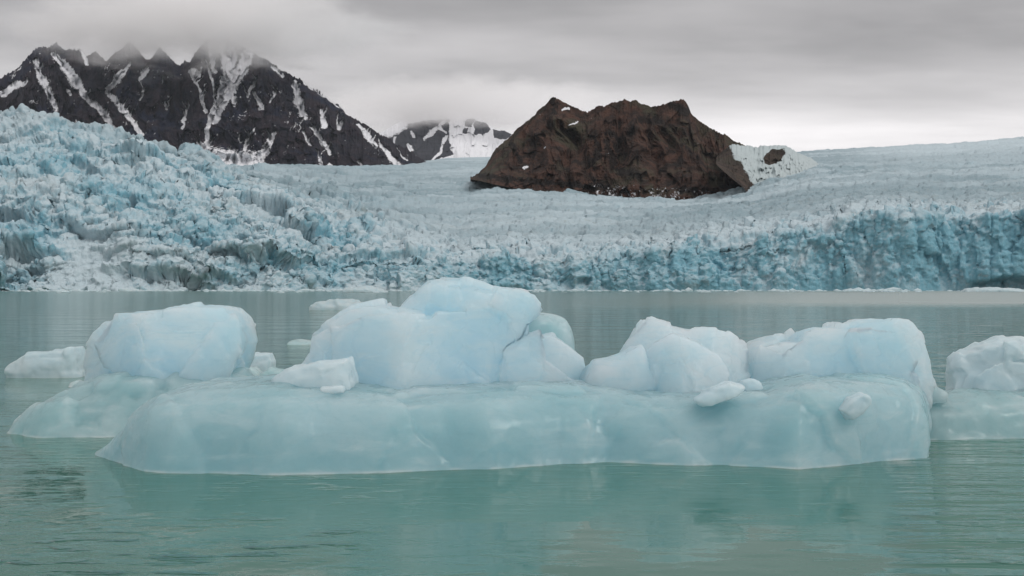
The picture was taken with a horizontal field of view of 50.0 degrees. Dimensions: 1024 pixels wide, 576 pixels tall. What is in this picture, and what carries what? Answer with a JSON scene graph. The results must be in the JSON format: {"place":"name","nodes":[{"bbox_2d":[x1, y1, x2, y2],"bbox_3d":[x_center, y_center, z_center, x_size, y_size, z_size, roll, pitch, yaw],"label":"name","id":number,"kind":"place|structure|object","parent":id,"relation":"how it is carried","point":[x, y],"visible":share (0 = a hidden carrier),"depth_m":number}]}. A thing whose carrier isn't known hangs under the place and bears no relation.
{"place":"outdoors","nodes":[
{"label":"outdoors","id":0,"kind":"place"},
{"bbox_2d":[0,34,425,165],"bbox_3d":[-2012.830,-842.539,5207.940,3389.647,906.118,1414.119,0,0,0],"label":"mountain","id":1,"kind":"structure","parent":0,"point":[227,101],"depth_m":5296.06},
{"bbox_2d":[380,111,511,160],"bbox_3d":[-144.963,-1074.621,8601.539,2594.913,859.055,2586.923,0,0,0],"label":"snow mountain","id":2,"kind":"structure","parent":0,"point":[438,135],"depth_m":8709.89},
{"bbox_2d":[0,291,1023,575],"bbox_3d":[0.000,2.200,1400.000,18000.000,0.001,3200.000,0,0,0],"label":"water","id":3,"kind":"structure","parent":0,"point":[72,507],"depth_m":11.31},
{"bbox_2d":[4,346,85,377],"bbox_3d":[-11.557,1.935,27.432,1.923,0.986,1.393,0,0,0],"label":"growler","id":4,"kind":"object","parent":3,"relation":"on","point":[67,362],"visible":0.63,"depth_m":26.85},
{"bbox_2d":[68,380,81,386],"bbox_3d":[-9.705,2.173,24.544,0.434,0.229,0.394,0,0,0],"label":"growler","id":5,"kind":"object","parent":3,"relation":"on","point":[71,384],"visible":0.27,"depth_m":24.40},
{"bbox_2d":[7,302,257,437],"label":"iceberg","id":6,"kind":"object","parent":3,"relation":"on","point":[133,362],"visible":0.43,"depth_m":17.22},
{"bbox_2d":[249,366,261,375],"bbox_3d":[-6.462,2.120,26.706,0.715,0.495,0.561,0,0,0],"label":"growler","id":7,"kind":"object","parent":3,"relation":"on","point":[256,371],"visible":0.2,"depth_m":26.53},
{"bbox_2d":[251,352,275,371],"bbox_3d":[-6.348,2.009,27.688,0.719,0.780,0.652,0,0,0],"label":"growler","id":8,"kind":"object","parent":3,"relation":"on","point":[263,362],"visible":0.4,"depth_m":27.45},
{"bbox_2d":[259,367,283,375],"bbox_3d":[-5.519,2.108,25.563,0.810,0.553,0.627,0,0,0],"label":"growler","id":9,"kind":"object","parent":3,"relation":"on","point":[271,370],"visible":0.22,"depth_m":25.33},
{"bbox_2d":[287,339,310,344],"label":"growler","id":10,"kind":"object","parent":3,"relation":"on","point":[299,342],"visible":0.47,"depth_m":42.65},
{"bbox_2d":[309,299,360,309],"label":"growler","id":11,"kind":"object","parent":3,"relation":"on","point":[335,304],"visible":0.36,"depth_m":109.20},
{"bbox_2d":[342,286,385,291],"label":"growler","id":12,"kind":"object","parent":3,"relation":"on","point":[364,289],"visible":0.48,"depth_m":540.39},
{"bbox_2d":[9,287,952,292],"bbox_3d":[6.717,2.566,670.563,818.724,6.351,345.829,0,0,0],"label":"brash ice","id":13,"kind":"structure","parent":3,"relation":"on","point":[893,289],"depth_m":747.40},
{"bbox_2d":[95,276,935,474],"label":"iceberg","id":14,"kind":"object","parent":3,"relation":"on","point":[465,373],"visible":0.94,"depth_m":14.01},
{"bbox_2d":[271,356,358,389],"bbox_3d":[-2.567,1.131,14.362,1.085,0.451,0.934,0,0,0],"label":"ice block","id":15,"kind":"object","parent":14,"relation":"on","point":[321,373],"depth_m":13.96},
{"bbox_2d":[320,385,345,393],"bbox_3d":[-2.249,1.275,13.750,0.316,0.108,0.245,0,0,0],"label":"ice chip","id":16,"kind":"object","parent":14,"relation":"on","point":[335,389],"visible":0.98,"depth_m":13.64},
{"bbox_2d":[693,381,744,406],"bbox_3d":[2.631,1.344,13.998,0.649,0.311,0.502,0,0,0],"label":"ice chunk","id":17,"kind":"object","parent":14,"relation":"on","point":[720,392],"visible":1,"depth_m":13.79},
{"bbox_2d":[739,378,762,390],"bbox_3d":[3.259,1.345,15.010,0.334,0.233,0.431,0,0,0],"label":"ice chip","id":18,"kind":"object","parent":14,"relation":"on","point":[750,384],"visible":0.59,"depth_m":14.82},
{"bbox_2d":[838,392,871,419],"bbox_3d":[4.281,1.475,13.754,0.403,0.342,0.443,0,0,0],"label":"ice chunk","id":19,"kind":"object","parent":14,"relation":"on","point":[854,406],"visible":0.95,"depth_m":13.57},
{"bbox_2d":[930,335,1023,439],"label":"iceberg","id":20,"kind":"object","parent":3,"relation":"on","point":[984,388],"visible":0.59,"depth_m":16.59},
{"bbox_2d":[932,377,948,404],"bbox_3d":[6.243,1.500,16.399,0.398,0.479,0.634,0,0,0],"label":"ice chip","id":21,"kind":"object","parent":20,"relation":"on","point":[940,395],"visible":0.3,"depth_m":16.09},
{"bbox_2d":[960,287,1023,291],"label":"growler","id":22,"kind":"object","parent":3,"relation":"on","point":[987,289],"visible":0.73,"depth_m":660.50},
{"bbox_2d":[0,103,1023,290],"bbox_3d":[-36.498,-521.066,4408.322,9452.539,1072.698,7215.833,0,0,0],"label":"glacier","id":23,"kind":"object","parent":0,"point":[94,206],"visible":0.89,"depth_m":982.63},
{"bbox_2d":[0,0,1023,151],"label":"sky","id":24,"kind":"structure","parent":0,"point":[799,75]},
{"bbox_2d":[470,97,744,199],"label":"rocky hill","id":25,"kind":"structure","parent":0,"point":[636,148],"depth_m":2307.02},
{"bbox_2d":[716,144,821,191],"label":"ice mound","id":26,"kind":"object","parent":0,"point":[746,167],"visible":0.54,"depth_m":2238.55}
]}

